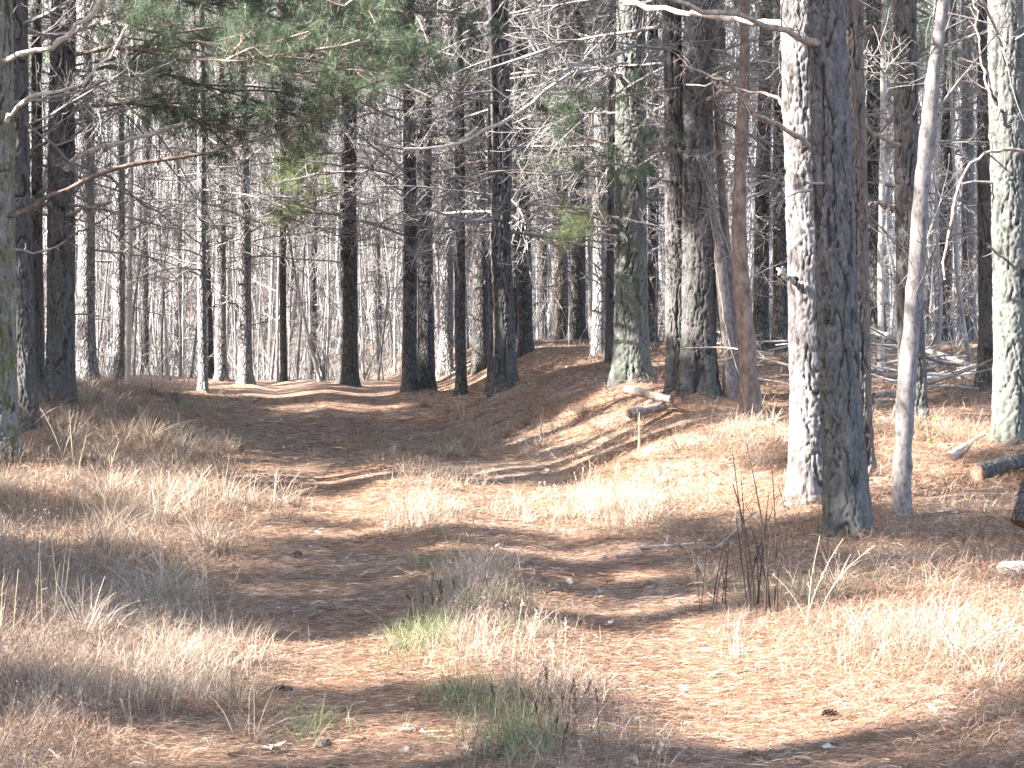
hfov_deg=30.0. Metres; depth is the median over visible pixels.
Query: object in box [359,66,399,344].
bare sapling
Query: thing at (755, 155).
bare sapling
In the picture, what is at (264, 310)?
bare sapling
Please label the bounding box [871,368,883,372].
fallen branch
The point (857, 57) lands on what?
pine tree
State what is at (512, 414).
fallen stick
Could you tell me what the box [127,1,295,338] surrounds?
pine tree
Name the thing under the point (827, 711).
pine cone
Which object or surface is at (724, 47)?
pine tree
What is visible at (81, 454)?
dry weed
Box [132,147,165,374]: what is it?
bare sapling
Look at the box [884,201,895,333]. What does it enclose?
bare sapling
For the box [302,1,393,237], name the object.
pine tree
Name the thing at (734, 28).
pine tree
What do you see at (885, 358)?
fallen branch
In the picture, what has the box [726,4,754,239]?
bare sapling
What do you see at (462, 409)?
dry weed
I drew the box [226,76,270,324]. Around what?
bare sapling
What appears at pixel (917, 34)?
pine tree
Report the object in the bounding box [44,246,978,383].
undergrowth
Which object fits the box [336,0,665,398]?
pine tree
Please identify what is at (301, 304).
tree
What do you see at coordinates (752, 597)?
dry weed
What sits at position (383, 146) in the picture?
pine tree
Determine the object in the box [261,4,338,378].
bare sapling
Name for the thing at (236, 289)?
bare sapling
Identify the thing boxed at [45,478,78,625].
dry weed
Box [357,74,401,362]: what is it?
bare sapling
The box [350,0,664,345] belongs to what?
pine tree
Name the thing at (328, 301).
bare sapling
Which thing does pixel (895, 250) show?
bare sapling
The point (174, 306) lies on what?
bare sapling
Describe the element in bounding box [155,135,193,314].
bare sapling
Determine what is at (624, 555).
fallen stick
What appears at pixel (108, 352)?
bare sapling
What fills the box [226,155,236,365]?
bare sapling
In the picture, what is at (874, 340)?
fallen branch
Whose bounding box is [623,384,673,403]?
fallen log
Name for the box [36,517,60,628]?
dry weed
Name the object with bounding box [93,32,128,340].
bare sapling
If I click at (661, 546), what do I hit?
fallen stick
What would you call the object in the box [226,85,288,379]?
bare sapling
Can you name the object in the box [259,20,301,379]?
bare sapling
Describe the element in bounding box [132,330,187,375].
leafy shrub
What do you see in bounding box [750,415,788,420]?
fallen log
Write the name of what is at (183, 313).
bare sapling
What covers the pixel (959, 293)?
bare pole
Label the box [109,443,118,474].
dry weed
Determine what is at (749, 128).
bare sapling
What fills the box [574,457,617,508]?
tall grass
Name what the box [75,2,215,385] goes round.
pine tree
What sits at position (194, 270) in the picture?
bare sapling
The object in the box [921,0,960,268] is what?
bare sapling
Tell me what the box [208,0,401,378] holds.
pine tree
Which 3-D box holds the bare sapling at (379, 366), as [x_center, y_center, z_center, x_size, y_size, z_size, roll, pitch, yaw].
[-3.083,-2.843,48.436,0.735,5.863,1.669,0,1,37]
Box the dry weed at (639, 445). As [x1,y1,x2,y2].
[637,409,641,449]
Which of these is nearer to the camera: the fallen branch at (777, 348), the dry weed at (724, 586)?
the dry weed at (724, 586)
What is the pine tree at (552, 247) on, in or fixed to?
on the forest floor
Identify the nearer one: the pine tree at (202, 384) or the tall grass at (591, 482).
the tall grass at (591, 482)
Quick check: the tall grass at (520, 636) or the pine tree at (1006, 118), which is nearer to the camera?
the tall grass at (520, 636)
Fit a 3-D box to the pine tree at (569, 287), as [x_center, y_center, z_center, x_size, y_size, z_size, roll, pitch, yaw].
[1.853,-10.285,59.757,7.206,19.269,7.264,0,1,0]
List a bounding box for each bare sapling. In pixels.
[29,36,48,368]
[29,99,48,298]
[46,2,103,346]
[46,236,106,329]
[75,17,109,306]
[75,76,104,305]
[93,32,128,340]
[94,18,132,366]
[95,35,147,345]
[95,130,125,374]
[99,183,125,349]
[106,109,169,338]
[106,159,136,348]
[111,158,139,322]
[125,0,158,374]
[127,19,196,375]
[131,9,185,344]
[132,5,211,374]
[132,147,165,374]
[133,7,191,372]
[135,171,169,369]
[149,2,196,376]
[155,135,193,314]
[159,183,192,327]
[161,67,195,375]
[166,133,235,367]
[167,134,197,343]
[168,152,235,376]
[184,138,236,311]
[185,19,236,314]
[192,1,262,324]
[193,92,255,328]
[194,34,236,329]
[207,18,265,379]
[212,70,262,379]
[214,113,274,365]
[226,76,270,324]
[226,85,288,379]
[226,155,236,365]
[226,228,258,349]
[227,49,265,354]
[229,22,276,377]
[251,0,313,380]
[251,146,279,321]
[251,223,274,365]
[254,20,275,335]
[255,170,287,379]
[258,44,307,332]
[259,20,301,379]
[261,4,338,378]
[269,3,331,379]
[286,1,325,367]
[286,12,336,378]
[286,100,299,378]
[288,105,321,292]
[292,208,331,344]
[305,55,339,380]
[308,160,339,380]
[309,0,380,375]
[312,133,360,376]
[317,135,335,347]
[317,154,335,361]
[320,97,361,332]
[327,20,393,368]
[331,7,370,377]
[333,29,385,326]
[357,62,402,351]
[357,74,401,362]
[358,20,434,306]
[358,105,400,379]
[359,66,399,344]
[360,147,370,316]
[362,149,370,334]
[363,181,401,351]
[369,169,403,380]
[374,130,402,373]
[391,122,436,316]
[415,13,468,344]
[432,0,487,277]
[432,103,470,285]
[433,7,466,358]
[433,32,470,349]
[435,5,487,294]
[527,49,551,302]
[527,77,550,310]
[528,119,545,339]
[529,53,592,286]
[529,166,535,300]
[531,169,550,338]
[544,12,608,331]
[563,4,606,343]
[585,27,607,337]
[586,163,593,317]
[647,92,664,301]
[659,9,757,221]
[720,4,759,338]
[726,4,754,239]
[728,48,771,273]
[728,210,753,265]
[729,3,772,300]
[731,118,772,254]
[884,11,931,335]
[884,66,895,254]
[884,145,895,333]
[884,172,924,301]
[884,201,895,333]
[885,17,975,339]
[885,111,895,268]
[918,0,940,338]
[919,39,961,333]
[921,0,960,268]
[933,133,961,335]
[952,0,977,341]
[952,18,977,339]
[952,66,975,336]
[952,255,977,318]
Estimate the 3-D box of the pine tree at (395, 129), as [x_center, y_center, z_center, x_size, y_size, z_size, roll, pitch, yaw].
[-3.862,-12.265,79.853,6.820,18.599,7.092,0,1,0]
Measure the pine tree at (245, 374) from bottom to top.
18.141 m
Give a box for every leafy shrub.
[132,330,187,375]
[252,293,315,379]
[295,316,338,380]
[358,323,387,379]
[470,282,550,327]
[647,261,664,350]
[748,254,772,326]
[884,218,978,353]
[886,226,977,347]
[937,208,978,337]
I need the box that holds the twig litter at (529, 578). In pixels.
[15,376,1020,767]
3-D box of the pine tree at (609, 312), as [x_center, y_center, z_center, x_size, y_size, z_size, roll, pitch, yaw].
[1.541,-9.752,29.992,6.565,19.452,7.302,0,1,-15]
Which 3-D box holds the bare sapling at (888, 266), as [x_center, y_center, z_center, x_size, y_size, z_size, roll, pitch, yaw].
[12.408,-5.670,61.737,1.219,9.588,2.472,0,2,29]
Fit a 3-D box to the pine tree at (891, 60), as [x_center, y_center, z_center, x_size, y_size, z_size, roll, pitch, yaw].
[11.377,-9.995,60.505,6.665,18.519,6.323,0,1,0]
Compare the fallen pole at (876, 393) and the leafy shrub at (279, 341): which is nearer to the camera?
the fallen pole at (876, 393)
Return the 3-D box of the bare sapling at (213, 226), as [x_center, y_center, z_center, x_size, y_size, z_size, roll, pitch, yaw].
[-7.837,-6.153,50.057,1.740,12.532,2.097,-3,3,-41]
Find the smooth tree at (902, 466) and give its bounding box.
[887,0,1023,519]
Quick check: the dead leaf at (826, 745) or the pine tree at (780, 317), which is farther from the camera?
the pine tree at (780, 317)
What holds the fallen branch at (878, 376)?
on the forest floor
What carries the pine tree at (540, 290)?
on the forest floor
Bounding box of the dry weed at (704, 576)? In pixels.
[693,531,709,611]
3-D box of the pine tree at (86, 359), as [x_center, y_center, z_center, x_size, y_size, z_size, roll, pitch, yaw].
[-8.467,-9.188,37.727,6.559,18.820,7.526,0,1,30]
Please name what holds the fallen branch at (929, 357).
on the forest floor
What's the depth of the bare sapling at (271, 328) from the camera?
59.81 m
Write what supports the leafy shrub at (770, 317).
on the forest floor
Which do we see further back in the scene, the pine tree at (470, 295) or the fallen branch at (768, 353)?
the pine tree at (470, 295)
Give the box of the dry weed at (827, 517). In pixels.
[814,462,829,558]
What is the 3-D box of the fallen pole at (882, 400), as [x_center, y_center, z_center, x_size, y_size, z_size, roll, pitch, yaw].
[4.485,0.212,23.105,0.384,0.085,0.082,0,1,-34]
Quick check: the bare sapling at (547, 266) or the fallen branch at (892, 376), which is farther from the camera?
the bare sapling at (547, 266)
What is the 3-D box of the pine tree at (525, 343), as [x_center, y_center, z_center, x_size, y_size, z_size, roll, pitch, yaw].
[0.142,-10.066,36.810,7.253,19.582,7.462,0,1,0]
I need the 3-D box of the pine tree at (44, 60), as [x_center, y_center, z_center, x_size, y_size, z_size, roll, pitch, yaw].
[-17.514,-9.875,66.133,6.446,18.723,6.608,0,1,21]
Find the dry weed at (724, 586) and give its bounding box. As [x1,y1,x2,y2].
[712,515,732,609]
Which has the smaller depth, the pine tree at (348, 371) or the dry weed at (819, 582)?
the dry weed at (819, 582)
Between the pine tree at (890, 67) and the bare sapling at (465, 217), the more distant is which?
the pine tree at (890, 67)
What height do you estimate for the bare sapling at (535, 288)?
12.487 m
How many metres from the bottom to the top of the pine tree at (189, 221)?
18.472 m
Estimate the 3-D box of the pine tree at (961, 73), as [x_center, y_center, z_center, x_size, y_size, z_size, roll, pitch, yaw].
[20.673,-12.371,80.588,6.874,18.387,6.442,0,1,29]
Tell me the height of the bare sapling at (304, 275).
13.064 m
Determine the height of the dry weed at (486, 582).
0.421 m
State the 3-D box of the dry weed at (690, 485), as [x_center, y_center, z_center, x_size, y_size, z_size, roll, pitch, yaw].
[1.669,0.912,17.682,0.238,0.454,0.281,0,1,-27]
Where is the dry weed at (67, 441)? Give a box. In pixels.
[40,408,73,466]
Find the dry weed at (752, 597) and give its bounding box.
[732,453,772,617]
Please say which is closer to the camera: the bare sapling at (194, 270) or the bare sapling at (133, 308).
the bare sapling at (133, 308)
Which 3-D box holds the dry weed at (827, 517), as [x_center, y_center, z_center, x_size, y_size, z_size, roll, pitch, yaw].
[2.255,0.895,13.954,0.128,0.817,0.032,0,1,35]
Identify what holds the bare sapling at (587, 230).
on the forest floor
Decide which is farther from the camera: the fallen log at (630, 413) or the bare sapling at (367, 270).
the bare sapling at (367, 270)
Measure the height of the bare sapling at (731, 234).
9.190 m
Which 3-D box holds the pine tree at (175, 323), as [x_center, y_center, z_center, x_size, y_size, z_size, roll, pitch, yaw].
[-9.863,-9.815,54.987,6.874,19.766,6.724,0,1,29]
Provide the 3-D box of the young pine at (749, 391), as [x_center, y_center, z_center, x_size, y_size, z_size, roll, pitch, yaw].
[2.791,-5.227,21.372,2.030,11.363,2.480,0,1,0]
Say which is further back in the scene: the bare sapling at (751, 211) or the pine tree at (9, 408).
the bare sapling at (751, 211)
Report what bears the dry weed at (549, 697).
on the forest floor
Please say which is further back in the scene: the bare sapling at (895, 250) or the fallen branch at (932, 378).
the bare sapling at (895, 250)
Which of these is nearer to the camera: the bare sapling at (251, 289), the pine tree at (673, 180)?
the pine tree at (673, 180)
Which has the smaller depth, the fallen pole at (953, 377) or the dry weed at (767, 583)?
the dry weed at (767, 583)
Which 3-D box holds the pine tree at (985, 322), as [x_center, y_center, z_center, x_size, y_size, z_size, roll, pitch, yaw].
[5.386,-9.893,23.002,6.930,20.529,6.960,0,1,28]
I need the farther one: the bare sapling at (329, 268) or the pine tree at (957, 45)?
the pine tree at (957, 45)
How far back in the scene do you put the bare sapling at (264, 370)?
56.87 m
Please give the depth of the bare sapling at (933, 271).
49.35 m
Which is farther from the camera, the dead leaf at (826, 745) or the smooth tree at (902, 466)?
the smooth tree at (902, 466)
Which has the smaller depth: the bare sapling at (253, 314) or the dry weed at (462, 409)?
the dry weed at (462, 409)
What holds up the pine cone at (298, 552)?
on the forest floor
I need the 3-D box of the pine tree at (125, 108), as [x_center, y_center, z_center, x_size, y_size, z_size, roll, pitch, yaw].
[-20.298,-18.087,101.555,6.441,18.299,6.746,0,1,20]
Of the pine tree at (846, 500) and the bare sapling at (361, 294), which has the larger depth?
the bare sapling at (361, 294)
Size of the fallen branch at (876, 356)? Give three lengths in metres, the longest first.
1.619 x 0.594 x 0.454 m
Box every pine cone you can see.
[269,682,292,693]
[293,551,302,556]
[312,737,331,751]
[821,709,842,720]
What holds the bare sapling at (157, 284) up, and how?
on the forest floor
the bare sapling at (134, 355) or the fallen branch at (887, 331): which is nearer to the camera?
the fallen branch at (887, 331)
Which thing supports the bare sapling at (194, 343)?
on the forest floor
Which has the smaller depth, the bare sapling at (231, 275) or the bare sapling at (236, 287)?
the bare sapling at (231, 275)
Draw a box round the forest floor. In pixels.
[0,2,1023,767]
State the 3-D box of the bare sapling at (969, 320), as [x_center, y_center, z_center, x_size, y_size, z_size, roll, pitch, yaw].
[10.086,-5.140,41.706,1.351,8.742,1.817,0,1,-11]
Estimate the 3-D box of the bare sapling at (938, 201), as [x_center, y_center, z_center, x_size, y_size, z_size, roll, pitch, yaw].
[9.569,-5.148,42.284,1.953,8.663,1.924,0,1,-14]
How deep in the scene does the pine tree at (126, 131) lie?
93.55 m
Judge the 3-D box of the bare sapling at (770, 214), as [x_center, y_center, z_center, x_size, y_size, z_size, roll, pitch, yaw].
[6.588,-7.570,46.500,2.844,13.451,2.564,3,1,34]
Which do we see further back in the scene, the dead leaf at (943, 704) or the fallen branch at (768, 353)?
the fallen branch at (768, 353)
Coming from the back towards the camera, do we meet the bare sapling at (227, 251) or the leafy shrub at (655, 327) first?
the bare sapling at (227, 251)
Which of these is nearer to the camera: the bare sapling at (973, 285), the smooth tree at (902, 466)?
the smooth tree at (902, 466)
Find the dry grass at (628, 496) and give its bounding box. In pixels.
[0,336,1023,767]
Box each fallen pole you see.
[870,326,973,367]
[872,388,928,396]
[872,398,894,403]
[927,372,974,380]
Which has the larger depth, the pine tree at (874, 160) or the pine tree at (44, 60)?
the pine tree at (44, 60)
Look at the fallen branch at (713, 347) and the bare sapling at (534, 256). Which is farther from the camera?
the bare sapling at (534, 256)
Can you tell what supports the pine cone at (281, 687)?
on the forest floor
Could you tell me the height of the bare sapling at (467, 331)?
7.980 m
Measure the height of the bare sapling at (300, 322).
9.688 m
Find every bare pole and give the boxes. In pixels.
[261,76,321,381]
[861,0,977,373]
[888,1,975,359]
[889,0,977,372]
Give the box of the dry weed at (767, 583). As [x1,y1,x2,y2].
[745,438,786,619]
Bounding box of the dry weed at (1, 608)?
[0,571,18,648]
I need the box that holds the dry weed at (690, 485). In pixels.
[677,459,710,500]
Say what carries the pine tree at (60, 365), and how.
on the forest floor
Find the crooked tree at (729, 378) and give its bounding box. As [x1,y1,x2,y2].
[618,0,784,399]
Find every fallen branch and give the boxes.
[649,330,788,366]
[651,333,762,366]
[685,339,757,359]
[716,341,772,354]
[717,339,786,358]
[758,378,789,384]
[766,330,896,388]
[767,300,888,351]
[870,321,951,388]
[871,336,897,348]
[871,337,962,365]
[871,347,893,364]
[871,357,961,379]
[871,362,952,400]
[871,362,978,389]
[871,363,937,373]
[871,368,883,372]
[871,373,896,385]
[873,323,893,342]
[873,350,897,379]
[876,327,968,361]
[885,330,976,381]
[887,362,991,399]
[890,344,976,365]
[926,348,976,370]
[926,356,964,378]
[927,353,992,400]
[927,358,992,383]
[947,356,976,376]
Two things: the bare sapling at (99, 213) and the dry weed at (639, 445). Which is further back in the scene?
the bare sapling at (99, 213)
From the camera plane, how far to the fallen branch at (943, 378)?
22.21 m
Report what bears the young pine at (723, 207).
on the forest floor
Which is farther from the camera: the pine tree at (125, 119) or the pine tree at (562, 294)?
the pine tree at (125, 119)
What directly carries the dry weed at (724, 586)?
on the forest floor
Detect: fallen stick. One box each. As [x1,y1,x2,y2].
[288,526,318,537]
[488,401,533,426]
[617,552,640,559]
[639,514,738,549]
[715,502,756,548]
[736,662,763,673]
[905,669,1004,708]
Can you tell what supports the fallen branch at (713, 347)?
on the forest floor
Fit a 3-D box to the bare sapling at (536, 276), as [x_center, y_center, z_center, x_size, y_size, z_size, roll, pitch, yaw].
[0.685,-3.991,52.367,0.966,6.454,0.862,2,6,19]
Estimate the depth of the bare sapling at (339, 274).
61.93 m
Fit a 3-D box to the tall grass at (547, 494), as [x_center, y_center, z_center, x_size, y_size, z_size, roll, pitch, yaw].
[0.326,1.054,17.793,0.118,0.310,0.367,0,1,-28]
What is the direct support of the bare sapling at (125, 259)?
on the forest floor
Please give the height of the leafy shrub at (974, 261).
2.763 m
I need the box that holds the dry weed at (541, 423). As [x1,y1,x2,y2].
[540,412,557,435]
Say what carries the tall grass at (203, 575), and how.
on the forest floor
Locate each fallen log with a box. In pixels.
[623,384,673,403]
[625,402,666,418]
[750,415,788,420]
[944,430,990,459]
[970,454,1023,480]
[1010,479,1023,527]
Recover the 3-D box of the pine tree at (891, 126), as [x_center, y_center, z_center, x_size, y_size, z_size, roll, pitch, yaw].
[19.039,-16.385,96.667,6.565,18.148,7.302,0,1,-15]
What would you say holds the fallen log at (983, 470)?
on the forest floor
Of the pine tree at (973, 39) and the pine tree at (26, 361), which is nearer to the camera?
the pine tree at (26, 361)
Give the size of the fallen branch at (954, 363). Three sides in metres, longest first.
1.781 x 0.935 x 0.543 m
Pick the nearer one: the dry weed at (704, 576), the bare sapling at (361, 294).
the dry weed at (704, 576)
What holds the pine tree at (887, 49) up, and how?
on the forest floor
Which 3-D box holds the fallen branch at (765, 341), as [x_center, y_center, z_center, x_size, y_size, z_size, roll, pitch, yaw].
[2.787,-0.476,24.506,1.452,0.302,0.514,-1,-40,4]
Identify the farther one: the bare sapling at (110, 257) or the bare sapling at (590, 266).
the bare sapling at (110, 257)
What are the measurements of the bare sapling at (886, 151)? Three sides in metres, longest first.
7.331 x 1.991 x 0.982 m
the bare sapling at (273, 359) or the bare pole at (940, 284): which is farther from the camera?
the bare sapling at (273, 359)
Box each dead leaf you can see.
[257,741,284,750]
[742,750,765,756]
[822,743,843,749]
[932,699,956,707]
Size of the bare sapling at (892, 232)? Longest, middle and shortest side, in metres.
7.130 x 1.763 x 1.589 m
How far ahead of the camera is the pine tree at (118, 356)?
39.88 m
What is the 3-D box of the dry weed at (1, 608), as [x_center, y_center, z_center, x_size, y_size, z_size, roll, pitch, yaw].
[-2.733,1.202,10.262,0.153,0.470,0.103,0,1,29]
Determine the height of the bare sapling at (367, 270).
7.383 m
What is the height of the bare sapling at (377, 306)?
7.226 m
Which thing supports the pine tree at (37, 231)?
on the forest floor
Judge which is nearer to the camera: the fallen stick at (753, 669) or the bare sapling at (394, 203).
the fallen stick at (753, 669)
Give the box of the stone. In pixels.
[996,561,1023,573]
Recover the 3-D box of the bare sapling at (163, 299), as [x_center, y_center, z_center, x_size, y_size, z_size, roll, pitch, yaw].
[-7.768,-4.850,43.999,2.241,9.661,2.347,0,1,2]
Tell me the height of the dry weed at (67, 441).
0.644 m
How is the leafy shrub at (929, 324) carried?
on the forest floor
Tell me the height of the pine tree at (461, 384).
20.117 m
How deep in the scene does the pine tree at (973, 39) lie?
73.51 m
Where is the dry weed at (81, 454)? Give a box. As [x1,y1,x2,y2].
[78,435,86,475]
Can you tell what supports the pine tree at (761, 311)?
on the forest floor
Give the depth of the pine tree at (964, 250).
45.85 m
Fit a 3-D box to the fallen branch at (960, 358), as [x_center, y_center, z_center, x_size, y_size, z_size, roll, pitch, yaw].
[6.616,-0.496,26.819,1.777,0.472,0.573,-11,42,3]
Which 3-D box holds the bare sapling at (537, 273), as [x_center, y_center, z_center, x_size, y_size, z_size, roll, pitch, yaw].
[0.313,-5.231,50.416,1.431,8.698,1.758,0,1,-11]
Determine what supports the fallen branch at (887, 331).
on the forest floor
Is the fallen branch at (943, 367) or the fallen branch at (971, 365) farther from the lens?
the fallen branch at (971, 365)
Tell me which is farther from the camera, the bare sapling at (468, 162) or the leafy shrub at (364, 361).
the leafy shrub at (364, 361)
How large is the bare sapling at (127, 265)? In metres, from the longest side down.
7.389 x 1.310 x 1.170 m
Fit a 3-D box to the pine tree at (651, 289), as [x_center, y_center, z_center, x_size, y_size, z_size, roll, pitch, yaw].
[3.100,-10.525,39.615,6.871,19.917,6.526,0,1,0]
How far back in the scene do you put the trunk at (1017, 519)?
14.23 m
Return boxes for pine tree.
[0,0,383,463]
[12,0,155,432]
[28,0,99,259]
[28,0,232,380]
[28,0,277,379]
[28,0,305,396]
[28,0,504,409]
[28,1,49,235]
[42,0,235,374]
[75,0,268,375]
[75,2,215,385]
[76,0,212,306]
[76,8,138,211]
[83,0,372,392]
[93,5,189,247]
[94,3,340,377]
[96,0,339,381]
[125,6,253,326]
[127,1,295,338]
[128,0,401,384]
[139,0,331,266]
[162,0,471,386]
[184,0,401,381]
[202,0,593,391]
[206,5,361,342]
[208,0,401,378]
[242,0,583,390]
[274,0,440,333]
[286,0,465,365]
[299,4,383,248]
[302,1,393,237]
[312,0,594,378]
[330,0,594,358]
[331,0,580,374]
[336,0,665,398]
[336,3,488,251]
[339,0,663,395]
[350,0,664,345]
[357,4,402,224]
[363,0,726,395]
[372,1,548,342]
[382,6,488,268]
[392,0,874,388]
[403,0,763,362]
[409,0,929,394]
[421,0,746,358]
[434,0,725,339]
[435,0,589,339]
[464,7,608,190]
[465,0,607,323]
[486,0,648,306]
[510,0,987,398]
[527,1,664,338]
[528,0,771,341]
[537,3,682,176]
[590,0,976,352]
[606,43,754,252]
[623,0,823,507]
[646,0,774,341]
[646,0,918,351]
[664,0,879,540]
[715,0,977,350]
[726,0,772,186]
[735,0,969,244]
[754,1,936,101]
[764,0,992,391]
[771,0,973,279]
[845,0,925,476]
[861,0,1023,419]
[863,0,977,339]
[865,0,977,340]
[885,0,926,232]
[887,0,957,181]
[890,0,977,191]
[917,2,977,171]
[923,9,977,97]
[924,0,1023,444]
[955,0,977,259]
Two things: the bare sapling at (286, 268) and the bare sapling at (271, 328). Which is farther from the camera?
the bare sapling at (286, 268)
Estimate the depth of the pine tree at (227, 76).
65.48 m
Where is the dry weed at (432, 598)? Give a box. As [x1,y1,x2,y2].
[406,579,466,624]
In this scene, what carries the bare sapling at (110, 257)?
on the forest floor
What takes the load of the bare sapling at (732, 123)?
on the forest floor
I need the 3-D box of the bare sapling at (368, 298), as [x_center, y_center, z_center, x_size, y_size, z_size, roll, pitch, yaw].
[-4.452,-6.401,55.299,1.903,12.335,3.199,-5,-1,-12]
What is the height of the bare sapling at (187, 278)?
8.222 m
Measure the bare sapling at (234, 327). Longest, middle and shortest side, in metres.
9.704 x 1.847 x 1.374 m
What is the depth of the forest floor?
16.88 m
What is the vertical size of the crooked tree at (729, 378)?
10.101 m
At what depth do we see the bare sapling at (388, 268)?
49.13 m
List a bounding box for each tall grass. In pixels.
[76,657,178,721]
[175,554,241,615]
[482,598,538,665]
[536,481,560,508]
[548,617,584,660]
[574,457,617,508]
[577,730,673,767]
[721,635,755,662]
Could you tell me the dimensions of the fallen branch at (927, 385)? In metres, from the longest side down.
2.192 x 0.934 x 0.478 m
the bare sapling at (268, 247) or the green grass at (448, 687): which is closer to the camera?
the green grass at (448, 687)
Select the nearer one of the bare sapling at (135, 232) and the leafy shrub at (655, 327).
the leafy shrub at (655, 327)
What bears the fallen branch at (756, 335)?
on the forest floor
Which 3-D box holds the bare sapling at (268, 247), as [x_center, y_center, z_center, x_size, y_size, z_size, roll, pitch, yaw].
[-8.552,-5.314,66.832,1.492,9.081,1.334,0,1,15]
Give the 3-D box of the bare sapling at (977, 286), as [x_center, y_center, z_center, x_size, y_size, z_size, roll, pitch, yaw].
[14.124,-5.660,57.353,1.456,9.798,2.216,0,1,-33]
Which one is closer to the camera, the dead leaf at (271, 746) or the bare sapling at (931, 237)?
the dead leaf at (271, 746)
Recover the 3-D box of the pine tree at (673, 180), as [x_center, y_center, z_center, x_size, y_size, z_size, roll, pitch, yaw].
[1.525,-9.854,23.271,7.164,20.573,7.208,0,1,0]
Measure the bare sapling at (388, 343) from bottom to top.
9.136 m
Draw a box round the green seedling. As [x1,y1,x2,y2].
[924,414,939,452]
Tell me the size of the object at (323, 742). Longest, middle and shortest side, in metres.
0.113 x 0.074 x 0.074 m
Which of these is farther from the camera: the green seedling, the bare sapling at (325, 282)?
the bare sapling at (325, 282)
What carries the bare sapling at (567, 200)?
on the forest floor
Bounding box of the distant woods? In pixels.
[28,0,1023,377]
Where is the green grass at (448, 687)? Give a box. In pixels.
[70,389,947,767]
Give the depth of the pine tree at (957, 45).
71.06 m
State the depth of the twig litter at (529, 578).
13.32 m
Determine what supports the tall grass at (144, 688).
on the forest floor
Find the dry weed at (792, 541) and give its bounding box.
[778,486,799,584]
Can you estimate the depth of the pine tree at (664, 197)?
52.67 m
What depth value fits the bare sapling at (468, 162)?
40.31 m
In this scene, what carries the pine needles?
on the forest floor
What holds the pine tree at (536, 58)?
on the forest floor
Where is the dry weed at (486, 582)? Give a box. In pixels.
[430,563,539,636]
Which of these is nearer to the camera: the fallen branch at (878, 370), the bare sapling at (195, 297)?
the fallen branch at (878, 370)
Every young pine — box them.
[641,0,770,388]
[674,0,787,416]
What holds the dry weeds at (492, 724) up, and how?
on the forest floor
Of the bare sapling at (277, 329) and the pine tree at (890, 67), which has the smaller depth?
the bare sapling at (277, 329)
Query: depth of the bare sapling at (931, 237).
52.76 m
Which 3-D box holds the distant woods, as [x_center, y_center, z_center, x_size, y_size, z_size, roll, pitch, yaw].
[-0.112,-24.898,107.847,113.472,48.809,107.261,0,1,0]
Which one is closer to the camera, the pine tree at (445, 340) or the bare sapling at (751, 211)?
the pine tree at (445, 340)
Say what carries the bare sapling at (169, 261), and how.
on the forest floor
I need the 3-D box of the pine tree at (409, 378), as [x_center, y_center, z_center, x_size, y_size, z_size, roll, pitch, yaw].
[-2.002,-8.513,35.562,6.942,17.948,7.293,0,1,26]
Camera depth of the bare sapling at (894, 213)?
65.77 m
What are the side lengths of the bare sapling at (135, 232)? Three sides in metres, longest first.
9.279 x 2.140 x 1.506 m
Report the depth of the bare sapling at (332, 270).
65.13 m
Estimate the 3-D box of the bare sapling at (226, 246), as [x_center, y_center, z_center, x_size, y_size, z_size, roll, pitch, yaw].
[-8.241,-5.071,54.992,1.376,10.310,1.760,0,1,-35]
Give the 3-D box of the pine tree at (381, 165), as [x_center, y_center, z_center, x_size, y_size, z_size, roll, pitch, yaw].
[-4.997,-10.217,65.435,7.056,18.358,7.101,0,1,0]
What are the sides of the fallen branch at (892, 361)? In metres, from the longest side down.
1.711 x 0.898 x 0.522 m
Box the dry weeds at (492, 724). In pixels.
[0,360,1023,767]
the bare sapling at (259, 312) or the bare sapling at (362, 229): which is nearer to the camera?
the bare sapling at (362, 229)
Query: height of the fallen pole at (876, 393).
0.118 m
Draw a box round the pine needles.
[0,341,1023,767]
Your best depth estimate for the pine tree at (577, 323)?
41.83 m
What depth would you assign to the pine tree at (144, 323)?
51.87 m
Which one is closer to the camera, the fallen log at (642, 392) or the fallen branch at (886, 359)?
the fallen log at (642, 392)
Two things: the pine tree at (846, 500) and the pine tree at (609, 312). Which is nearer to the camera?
the pine tree at (846, 500)
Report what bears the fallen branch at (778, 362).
on the forest floor
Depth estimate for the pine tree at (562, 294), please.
45.82 m
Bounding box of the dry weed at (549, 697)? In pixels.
[488,664,599,753]
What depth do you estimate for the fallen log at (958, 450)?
18.80 m
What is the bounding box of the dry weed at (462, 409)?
[452,392,464,419]
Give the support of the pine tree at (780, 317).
on the forest floor
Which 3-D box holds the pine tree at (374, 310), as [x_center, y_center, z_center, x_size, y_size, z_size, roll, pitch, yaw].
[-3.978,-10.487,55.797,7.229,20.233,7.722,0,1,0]
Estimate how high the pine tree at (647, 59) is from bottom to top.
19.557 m
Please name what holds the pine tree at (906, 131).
on the forest floor
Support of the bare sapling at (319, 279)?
on the forest floor
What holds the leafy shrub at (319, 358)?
on the forest floor
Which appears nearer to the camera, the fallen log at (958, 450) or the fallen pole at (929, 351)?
the fallen log at (958, 450)
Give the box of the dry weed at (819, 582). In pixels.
[772,536,872,633]
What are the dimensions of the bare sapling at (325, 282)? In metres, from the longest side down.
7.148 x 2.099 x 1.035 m
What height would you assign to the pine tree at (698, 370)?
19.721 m
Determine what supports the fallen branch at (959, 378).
on the forest floor
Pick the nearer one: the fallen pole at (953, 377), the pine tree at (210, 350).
the fallen pole at (953, 377)

